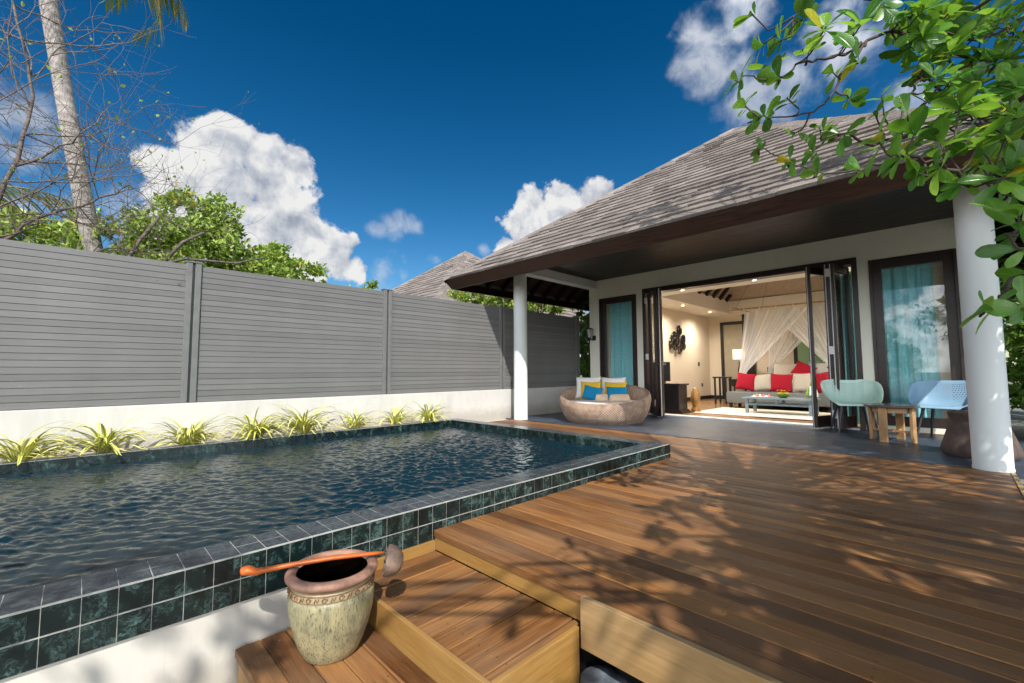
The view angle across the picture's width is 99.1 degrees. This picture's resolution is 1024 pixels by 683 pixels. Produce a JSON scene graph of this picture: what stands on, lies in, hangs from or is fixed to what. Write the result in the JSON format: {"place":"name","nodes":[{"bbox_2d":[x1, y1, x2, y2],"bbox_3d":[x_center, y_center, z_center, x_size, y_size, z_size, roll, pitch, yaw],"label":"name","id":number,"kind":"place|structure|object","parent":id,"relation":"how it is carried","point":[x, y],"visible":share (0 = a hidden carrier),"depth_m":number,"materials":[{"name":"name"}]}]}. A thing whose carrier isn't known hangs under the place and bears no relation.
{"place":"outdoors","nodes":[
{"label":"outdoors","id":0,"kind":"place"},
{"bbox_2d":[0,418,505,462],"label":"planting bed","id":1,"kind":"object","parent":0,"point":[72,454],"visible":0.09,"depth_m":5.13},
{"bbox_2d":[0,421,91,465],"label":"spider plant","id":2,"kind":"object","parent":1,"relation":"on","point":[24,451],"visible":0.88,"depth_m":3.93,"materials":[{"name":"green plant"}]},
{"bbox_2d":[33,412,161,457],"bbox_3d":[-3.902,0.908,4.234,1.086,0.396,0.786,4,-6,-44],"label":"spider plant","id":3,"kind":"object","parent":1,"relation":"on","point":[101,445],"visible":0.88,"depth_m":4.26,"materials":[{"name":"green plant"}]},
{"bbox_2d":[134,412,232,447],"bbox_3d":[-3.496,0.959,4.697,0.909,0.354,0.689,4,-6,-44],"label":"spider plant","id":4,"kind":"object","parent":1,"relation":"on","point":[191,435],"visible":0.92,"depth_m":4.73,"materials":[{"name":"green plant"}]},
{"bbox_2d":[215,407,287,440],"bbox_3d":[-3.005,0.959,5.152,0.971,0.412,0.735,4,-6,-44],"label":"spider plant","id":5,"kind":"object","parent":1,"relation":"on","point":[256,430],"visible":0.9,"depth_m":5.15,"materials":[{"name":"green plant"}]},
{"bbox_2d":[256,404,346,436],"bbox_3d":[-2.596,0.982,5.502,1.143,0.413,0.805,4,-6,-44],"label":"spider plant","id":6,"kind":"object","parent":1,"relation":"on","point":[303,424],"visible":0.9,"depth_m":5.54,"materials":[{"name":"green plant"}]},
{"bbox_2d":[329,406,378,429],"bbox_3d":[-2.161,1.066,6.075,0.733,0.320,0.591,4,-6,-44],"label":"spider plant","id":7,"kind":"object","parent":1,"relation":"on","point":[356,424],"visible":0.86,"depth_m":6.08,"materials":[{"name":"green plant"}]},
{"bbox_2d":[372,401,418,425],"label":"spider plant","id":8,"kind":"object","parent":1,"relation":"on","point":[397,417],"visible":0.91,"depth_m":6.54,"materials":[{"name":"plant"}]},
{"bbox_2d":[410,399,458,422],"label":"spider plant","id":9,"kind":"object","parent":1,"relation":"on","point":[429,416],"visible":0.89,"depth_m":6.90,"materials":[{"name":"green plant"}]},
{"bbox_2d":[0,0,1023,362],"label":"sky","id":10,"kind":"structure","parent":0,"point":[394,140],"materials":[{"name":"blue"}]},
{"bbox_2d":[443,100,1023,472],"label":"villa","id":11,"kind":"object","parent":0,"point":[694,243],"visible":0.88,"depth_m":6.66,"materials":[{"name":"wood"}]},
{"bbox_2d":[586,327,595,339],"bbox_3d":[1.806,-0.172,10.079,0.217,0.302,0.176,4,-6,-44],"label":"wall lantern","id":12,"kind":"object","parent":11,"relation":"attached to","point":[589,330],"depth_m":10.03,"materials":[{"name":"black metal"}]},
{"bbox_2d":[599,294,637,385],"bbox_3d":[2.375,0.230,9.694,0.112,2.459,0.945,4,-6,-44],"label":"window","id":13,"kind":"structure","parent":11,"relation":"in","point":[627,298],"depth_m":9.91,"materials":[{"name":"brown wood"}]},
{"bbox_2d":[610,301,632,384],"bbox_3d":[2.530,0.273,9.764,0.078,2.460,0.805,3,-5,-42],"label":"curtain","id":14,"kind":"object","parent":11,"relation":"hanging from","point":[621,340],"visible":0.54,"depth_m":9.84,"materials":[{"name":"teal fabric"}]},
{"bbox_2d":[647,288,659,415],"bbox_3d":[2.860,0.222,8.825,0.081,2.490,0.704,-1,-4,7],"label":"door","id":15,"kind":"structure","parent":11,"relation":"in","point":[655,410],"depth_m":8.58,"materials":[{"name":"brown wood"}]},
{"bbox_2d":[657,288,665,416],"bbox_3d":[2.961,0.212,8.688,0.172,2.490,0.577,-2,-4,20],"label":"door","id":16,"kind":"structure","parent":11,"relation":"in","point":[661,364],"depth_m":8.46,"materials":[{"name":"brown wood"}]},
{"bbox_2d":[669,325,685,353],"bbox_3d":[4.712,-0.059,12.410,1.030,0.837,0.111,4,-6,-44],"label":"wall sculpture","id":17,"kind":"object","parent":11,"relation":"attached to","point":[674,341],"depth_m":12.37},
{"bbox_2d":[730,279,839,392],"bbox_3d":[7.196,-0.517,11.111,2.429,4.103,2.420,4,-6,-44],"label":"bed","id":18,"kind":"object","parent":11,"relation":"in","point":[779,335],"depth_m":10.69,"materials":[{"name":"white fabric"}]},
{"bbox_2d":[773,364,795,378],"bbox_3d":[7.530,0.819,11.963,0.253,0.432,0.720,4,-6,-44],"label":"pillow","id":19,"kind":"object","parent":18,"relation":"on","point":[783,369],"visible":0.44,"depth_m":11.96,"materials":[{"name":"beige fabric"}]},
{"bbox_2d":[790,360,816,373],"bbox_3d":[7.639,0.756,11.441,0.225,0.543,0.624,4,-6,-44],"label":"pillow","id":20,"kind":"object","parent":18,"relation":"on","point":[800,367],"visible":0.58,"depth_m":11.43,"materials":[{"name":"fabric"}]},
{"bbox_2d":[808,363,827,373],"bbox_3d":[8.179,0.764,11.341,0.258,0.451,0.850,4,-6,-44],"label":"pillow","id":21,"kind":"object","parent":18,"relation":"on","point":[822,368],"visible":0.24,"depth_m":11.37,"materials":[{"name":"white fabric"}]},
{"bbox_2d":[793,341,824,364],"bbox_3d":[8.541,0.229,11.809,0.063,1.100,1.600,4,-6,-44],"label":"window","id":22,"kind":"structure","parent":11,"relation":"in","point":[801,352],"depth_m":12.20,"materials":[{"name":"green glass"}]},
{"bbox_2d":[805,266,830,427],"bbox_3d":[4.888,0.079,6.879,0.663,2.490,0.172,2,-4,-25],"label":"door","id":23,"kind":"structure","parent":11,"relation":"in","point":[823,420],"depth_m":6.75,"materials":[{"name":"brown wood"}]},
{"bbox_2d":[823,264,847,428],"bbox_3d":[5.005,0.070,6.763,0.614,2.490,0.066,3,-5,-38],"label":"door","id":24,"kind":"structure","parent":11,"relation":"in","point":[825,266],"depth_m":6.68,"materials":[{"name":"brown wood"}]},
{"bbox_2d":[828,263,857,428],"bbox_3d":[5.068,0.065,6.695,0.618,2.490,0.071,2,-5,-31],"label":"door","id":25,"kind":"structure","parent":11,"relation":"in","point":[847,421],"depth_m":6.63,"materials":[{"name":"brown wood"}]},
{"bbox_2d":[840,271,859,423],"bbox_3d":[5.468,0.081,7.023,0.104,2.440,0.288,4,-6,-44],"label":"folding door","id":26,"kind":"structure","parent":11,"relation":"hanging from","point":[845,338],"depth_m":7.07,"materials":[{"name":"brown wood"}]},
{"bbox_2d":[881,263,942,417],"bbox_3d":[5.889,0.027,6.407,0.082,2.460,0.896,4,-6,-44],"label":"curtain","id":27,"kind":"object","parent":11,"relation":"hanging from","point":[910,326],"visible":0.57,"depth_m":6.44,"materials":[{"name":"teal fabric"}]},
{"bbox_2d":[868,248,967,428],"bbox_3d":[5.777,-0.018,6.253,0.112,2.469,0.941,4,-6,-44],"label":"window","id":28,"kind":"structure","parent":11,"relation":"in","point":[948,256],"depth_m":6.19,"materials":[{"name":"brown wood"}]},
{"bbox_2d":[506,412,1023,479],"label":"patio","id":29,"kind":"structure","parent":0,"point":[925,449],"depth_m":5.92,"materials":[{"name":"stone"}]},
{"bbox_2d":[559,384,650,424],"bbox_3d":[1.692,1.118,7.998,1.644,0.658,1.644,4,-6,-44],"label":"daybed","id":30,"kind":"object","parent":29,"relation":"on","point":[635,409],"visible":0.82,"depth_m":7.38,"materials":[{"name":"wicker"}]},
{"bbox_2d":[575,377,600,398],"bbox_3d":[1.479,0.904,8.519,0.502,0.440,0.202,-2,-4,22],"label":"cushion","id":31,"kind":"object","parent":30,"relation":"on","point":[578,386],"visible":0.48,"depth_m":8.52,"materials":[{"name":"white fabric"}]},
{"bbox_2d":[580,381,601,399],"bbox_3d":[1.496,0.935,8.319,0.403,0.349,0.168,-2,-4,23],"label":"cushion","id":32,"kind":"object","parent":30,"relation":"on","point":[594,384],"visible":0.48,"depth_m":8.32,"materials":[{"name":"yellow fabric"}]},
{"bbox_2d":[581,385,602,399],"bbox_3d":[1.498,0.968,8.170,0.407,0.324,0.152,-2,-4,20],"label":"cushion","id":33,"kind":"object","parent":30,"relation":"on","point":[590,392],"visible":0.84,"depth_m":8.13,"materials":[{"name":"fabric"}]},
{"bbox_2d":[595,394,607,401],"bbox_3d":[1.591,0.996,7.739,0.221,0.143,0.146,-2,-4,21],"label":"rolled towel","id":34,"kind":"object","parent":30,"relation":"on","point":[601,398],"visible":1,"depth_m":7.69,"materials":[{"name":"beige fabric"}]},
{"bbox_2d":[601,377,625,393],"bbox_3d":[1.959,0.904,8.486,0.502,0.430,0.201,-2,-4,21],"label":"cushion","id":35,"kind":"object","parent":30,"relation":"on","point":[614,380],"visible":0.24,"depth_m":8.48,"materials":[{"name":"white fabric"}]},
{"bbox_2d":[605,382,626,393],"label":"cushion","id":36,"kind":"object","parent":30,"relation":"on","point":[610,384],"visible":0.31,"depth_m":8.29,"materials":[{"name":"yellow fabric"}]},
{"bbox_2d":[607,387,627,399],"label":"cushion","id":37,"kind":"object","parent":30,"relation":"on","point":[616,390],"visible":0.52,"depth_m":8.11,"materials":[{"name":"fabric"}]},
{"bbox_2d":[609,394,629,401],"bbox_3d":[1.887,0.992,7.666,0.361,0.139,0.142,-2,-4,20],"label":"rolled towel","id":38,"kind":"object","parent":30,"relation":"on","point":[619,397],"visible":0.98,"depth_m":7.62,"materials":[{"name":"beige fabric"}]},
{"bbox_2d":[821,379,883,436],"bbox_3d":[4.858,0.927,6.233,0.704,0.773,0.512,-2,-4,25],"label":"armchair","id":39,"kind":"object","parent":29,"relation":"on","point":[831,395],"visible":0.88,"depth_m":6.35,"materials":[{"name":"teal plastic"}]},
{"bbox_2d":[863,403,920,443],"bbox_3d":[4.843,1.034,5.572,0.560,0.462,0.560,4,-6,-44],"label":"side table","id":40,"kind":"object","parent":29,"relation":"on","point":[884,409],"visible":1,"depth_m":5.47,"materials":[{"name":"wood"}]},
{"bbox_2d":[908,379,967,438],"bbox_3d":[5.629,0.886,5.681,0.512,0.773,0.704,2,-5,-29],"label":"armchair","id":41,"kind":"object","parent":29,"relation":"on","point":[915,389],"visible":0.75,"depth_m":5.85,"materials":[{"name":"blue plastic"}]},
{"bbox_2d":[940,410,1023,460],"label":"clay urn","id":42,"kind":"object","parent":29,"relation":"on","point":[956,442],"visible":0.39,"depth_m":4.52,"materials":[{"name":"brown ceramic"}]},
{"bbox_2d":[580,376,1018,682],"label":"ground","id":43,"kind":"structure","parent":0,"point":[631,679],"depth_m":1.89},
{"bbox_2d":[0,182,73,243],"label":"tree","id":44,"kind":"object","parent":43,"relation":"on","point":[3,200],"visible":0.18,"depth_m":7.54,"materials":[{"name":"green plant"}]},
{"bbox_2d":[0,206,182,258],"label":"bushy tree","id":45,"kind":"object","parent":43,"relation":"on","point":[75,237],"visible":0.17,"depth_m":6.61,"materials":[{"name":"green plant"}]},
{"bbox_2d":[38,0,189,251],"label":"palm tree","id":46,"kind":"object","parent":43,"relation":"on","point":[87,242],"visible":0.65,"depth_m":6.41,"materials":[{"name":"grey plant"}]},
{"bbox_2d":[0,0,267,276],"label":"bare tree","id":47,"kind":"object","parent":43,"relation":"on","point":[16,163],"visible":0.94,"depth_m":5.22,"materials":[{"name":"grey plant"}]},
{"bbox_2d":[128,216,264,263],"bbox_3d":[-4.715,-1.127,6.140,2.219,1.180,0.110,3,-5,-42],"label":"fallen branch","id":48,"kind":"object","parent":47,"relation":"attached to","point":[143,236],"visible":0.54,"depth_m":6.14,"materials":[{"name":"brown wood"}]},
{"bbox_2d":[88,183,279,272],"bbox_3d":[-5.343,-0.374,7.328,2.755,4.484,2.736,4,-6,-44],"label":"bushy tree","id":49,"kind":"object","parent":43,"relation":"on","point":[212,247],"visible":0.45,"depth_m":6.87,"materials":[{"name":"green plant"}]},
{"bbox_2d":[226,239,328,282],"bbox_3d":[-4.610,-0.009,8.223,1.954,3.865,2.005,-3,-5,32],"label":"bushy tree","id":50,"kind":"object","parent":43,"relation":"on","point":[287,267],"visible":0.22,"depth_m":8.11,"materials":[{"name":"green plant"}]},
{"bbox_2d":[0,386,574,459],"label":"garden wall","id":51,"kind":"structure","parent":43,"relation":"on","point":[474,405],"depth_m":5.38,"materials":[{"name":"white paint"}]},
{"bbox_2d":[0,239,579,410],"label":"board fence","id":52,"kind":"object","parent":51,"relation":"on","point":[81,328],"visible":0.94,"depth_m":5.33,"materials":[{"name":"grey wood"}]},
{"bbox_2d":[0,418,669,682],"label":"swimming pool","id":53,"kind":"structure","parent":43,"relation":"in","point":[200,615],"depth_m":1.80,"materials":[{"name":"tile"}]},
{"bbox_2d":[0,426,617,594],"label":"water","id":54,"kind":"structure","parent":53,"relation":"in","point":[64,524],"depth_m":3.19,"materials":[{"name":"blue liquid"}]},
{"bbox_2d":[235,623,435,682],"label":"wooden step","id":55,"kind":"object","parent":43,"relation":"on","point":[375,656],"visible":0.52,"depth_m":1.69,"materials":[{"name":"brown wood"}]},
{"bbox_2d":[284,549,377,665],"bbox_3d":[-0.739,1.088,1.795,0.354,0.333,0.358,4,-6,-44],"label":"glazed pot","id":56,"kind":"object","parent":55,"relation":"on","point":[329,605],"visible":0.97,"depth_m":1.68,"materials":[{"name":"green ceramic"}]},
{"bbox_2d":[240,544,403,576],"bbox_3d":[-0.765,0.943,1.802,0.620,0.130,0.130,1,-4,-21],"label":"water ladle","id":57,"kind":"object","parent":56,"relation":"on","point":[393,561],"visible":1,"depth_m":1.83,"materials":[{"name":"orange wood"}]},
{"bbox_2d":[346,279,378,289],"bbox_3d":[-2.772,0.341,7.861,0.716,3.091,0.946,-2,-4,25],"label":"bushy tree","id":58,"kind":"object","parent":43,"relation":"on","point":[371,285],"visible":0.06,"depth_m":8.17,"materials":[{"name":"green plant"}]},
{"bbox_2d":[368,540,579,682],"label":"wooden step","id":59,"kind":"object","parent":43,"relation":"on","point":[436,617],"visible":0.77,"depth_m":1.76,"materials":[{"name":"brown wood"}]},
{"bbox_2d":[392,251,586,325],"bbox_3d":[-1.900,-0.607,17.811,8.555,6.283,8.555,4,-6,-44],"label":"neighbour villa","id":60,"kind":"object","parent":43,"relation":"on","point":[430,283],"visible":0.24,"depth_m":16.13,"materials":[{"name":"grey wood"}]},
{"bbox_2d":[446,288,572,314],"bbox_3d":[0.193,0.263,11.284,4.078,3.711,1.491,4,-6,-44],"label":"shrub","id":61,"kind":"object","parent":43,"relation":"on","point":[481,299],"visible":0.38,"depth_m":10.64,"materials":[{"name":"green plant"}]},
{"bbox_2d":[574,300,590,377],"bbox_3d":[1.958,0.450,11.615,1.872,3.366,1.379,4,-6,-44],"label":"shrub","id":62,"kind":"object","parent":43,"relation":"on","point":[584,352],"visible":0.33,"depth_m":11.36,"materials":[{"name":"green plant"}]},
{"bbox_2d":[580,664,629,682],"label":"stepping stone","id":63,"kind":"object","parent":43,"relation":"on","point":[599,673],"visible":1,"depth_m":1.67,"materials":[{"name":"grey stone"}]},
{"bbox_2d":[434,419,1023,682],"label":"deck","id":64,"kind":"structure","parent":43,"relation":"on","point":[691,560],"depth_m":2.06,"materials":[{"name":"brown wood"}]},
{"bbox_2d":[997,258,1023,384],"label":"hedge bush","id":65,"kind":"object","parent":43,"relation":"on","point":[1002,265],"visible":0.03,"depth_m":8.25,"materials":[{"name":"green plant"}]},
{"bbox_2d":[665,399,943,435],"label":"interior floor","id":66,"kind":"structure","parent":0,"point":[706,404],"depth_m":9.89,"materials":[{"name":"brown wood"}]},
{"bbox_2d":[654,383,691,413],"bbox_3d":[3.329,1.215,9.490,0.450,0.614,0.970,4,-6,-44],"label":"cabinet","id":67,"kind":"object","parent":66,"relation":"on","point":[675,394],"visible":0.48,"depth_m":9.20,"materials":[{"name":"black wood"}]},
{"bbox_2d":[653,362,670,382],"bbox_3d":[3.225,0.688,9.680,0.180,0.464,0.570,4,-6,-44],"label":"television","id":68,"kind":"object","parent":67,"relation":"on","point":[667,377],"visible":0.42,"depth_m":9.53,"materials":[{"name":"black metal"}]},
{"bbox_2d":[690,388,700,411],"bbox_3d":[3.958,1.255,9.426,0.200,0.520,0.200,4,-6,-44],"label":"carved stand","id":69,"kind":"object","parent":66,"relation":"on","point":[695,398],"visible":0.96,"depth_m":9.36,"materials":[{"name":"brown wood"}]},
{"bbox_2d":[712,377,731,403],"bbox_3d":[5.760,1.321,11.936,0.450,0.719,0.360,4,-6,-44],"label":"console table","id":70,"kind":"object","parent":66,"relation":"on","point":[715,397],"visible":0.97,"depth_m":11.91,"materials":[{"name":"black wood"}]},
{"bbox_2d":[728,379,746,390],"bbox_3d":[6.668,1.414,12.756,0.440,0.639,0.500,4,-6,-44],"label":"bedside table","id":71,"kind":"object","parent":66,"relation":"on","point":[733,381],"visible":0.3,"depth_m":12.75,"materials":[{"name":"black wood"}]},
{"bbox_2d":[733,349,740,371],"bbox_3d":[6.664,0.666,12.808,0.264,0.860,0.330,4,-6,-44],"label":"table lamp","id":72,"kind":"object","parent":71,"relation":"on","point":[736,353],"visible":0.43,"depth_m":12.76,"materials":[{"name":"white fabric"}]},
{"bbox_2d":[693,407,830,415],"bbox_3d":[5.397,1.464,8.856,1.730,0.012,2.750,4,-6,-44],"label":"rug","id":73,"kind":"object","parent":66,"relation":"on","point":[731,411],"visible":0.55,"depth_m":9.11,"materials":[{"name":"white fabric"}]},
{"bbox_2d":[741,396,820,415],"bbox_3d":[5.418,1.302,8.825,0.602,0.331,1.260,4,-6,-44],"label":"coffee table","id":74,"kind":"object","parent":73,"relation":"on","point":[754,403],"visible":0.69,"depth_m":8.76,"materials":[{"name":"grey paint"}]},
{"bbox_2d":[751,394,771,397],"bbox_3d":[5.149,1.116,8.995,0.238,0.064,0.425,4,-6,-44],"label":"fruit platter","id":75,"kind":"object","parent":74,"relation":"on","point":[765,396],"visible":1,"depth_m":8.94,"materials":[{"name":"white ceramic"}]},
{"bbox_2d":[776,390,790,397],"bbox_3d":[5.413,1.050,8.731,0.271,0.158,0.278,4,-6,-44],"label":"fruit bowl","id":76,"kind":"object","parent":74,"relation":"on","point":[783,394],"visible":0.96,"depth_m":8.66,"materials":[{"name":"green glass"}]},
{"bbox_2d":[803,382,818,398],"bbox_3d":[5.749,0.938,8.414,0.226,0.334,0.257,4,-6,-44],"label":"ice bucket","id":77,"kind":"object","parent":74,"relation":"on","point":[808,393],"visible":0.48,"depth_m":8.42,"materials":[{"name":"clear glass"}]},
{"bbox_2d":[753,413,812,419],"bbox_3d":[5.363,1.397,8.018,0.800,0.006,1.500,4,-6,-44],"label":"rug","id":78,"kind":"object","parent":73,"relation":"on","point":[785,416],"visible":0.56,"depth_m":8.19,"materials":[{"name":"white fabric"}]},
{"bbox_2d":[726,391,829,407],"bbox_3d":[6.259,1.346,9.858,0.750,0.379,2.450,4,-6,-44],"label":"sofa","id":79,"kind":"object","parent":66,"relation":"on","point":[736,396],"visible":0.48,"depth_m":9.95,"materials":[{"name":"grey fabric"}]},
{"bbox_2d":[735,372,756,391],"bbox_3d":[5.706,0.981,10.664,0.190,0.474,0.513,4,-6,-44],"label":"cushion","id":80,"kind":"object","parent":79,"relation":"on","point":[745,381],"visible":1,"depth_m":10.61,"materials":[{"name":"fabric"}]},
{"bbox_2d":[754,373,770,390],"bbox_3d":[5.976,0.976,10.415,0.184,0.446,0.480,4,-6,-44],"label":"cushion","id":81,"kind":"object","parent":79,"relation":"on","point":[762,382],"visible":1,"depth_m":10.36,"materials":[{"name":"beige fabric"}]},
{"bbox_2d":[770,373,792,392],"bbox_3d":[6.240,0.956,10.118,0.194,0.437,0.467,4,-6,-44],"label":"cushion","id":82,"kind":"object","parent":79,"relation":"on","point":[779,382],"visible":0.97,"depth_m":10.06,"materials":[{"name":"fabric"}]},
{"bbox_2d":[792,373,810,391],"bbox_3d":[6.563,0.923,9.826,0.191,0.460,0.492,4,-6,-44],"label":"cushion","id":83,"kind":"object","parent":79,"relation":"on","point":[801,382],"visible":0.73,"depth_m":9.81,"materials":[{"name":"beige fabric"}]},
{"bbox_2d":[816,372,828,392],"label":"cushion","id":84,"kind":"object","parent":79,"relation":"on","point":[820,377],"visible":0.39,"depth_m":9.54,"materials":[{"name":"fabric"}]},
{"bbox_2d":[1010,398,1023,486],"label":"path","id":85,"kind":"structure","parent":0,"point":[1017,420],"depth_m":7.79,"materials":[{"name":"grey concrete"}]},
{"bbox_2d":[722,0,1023,333],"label":"shade tree","id":86,"kind":"object","parent":85,"relation":"on","point":[941,33],"visible":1,"depth_m":1.90,"materials":[{"name":"green plant"}]},
{"bbox_2d":[999,278,1023,410],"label":"hedge bush","id":87,"kind":"object","parent":85,"relation":"on","point":[1014,338],"visible":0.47,"depth_m":5.75,"materials":[{"name":"green plant"}]}
]}

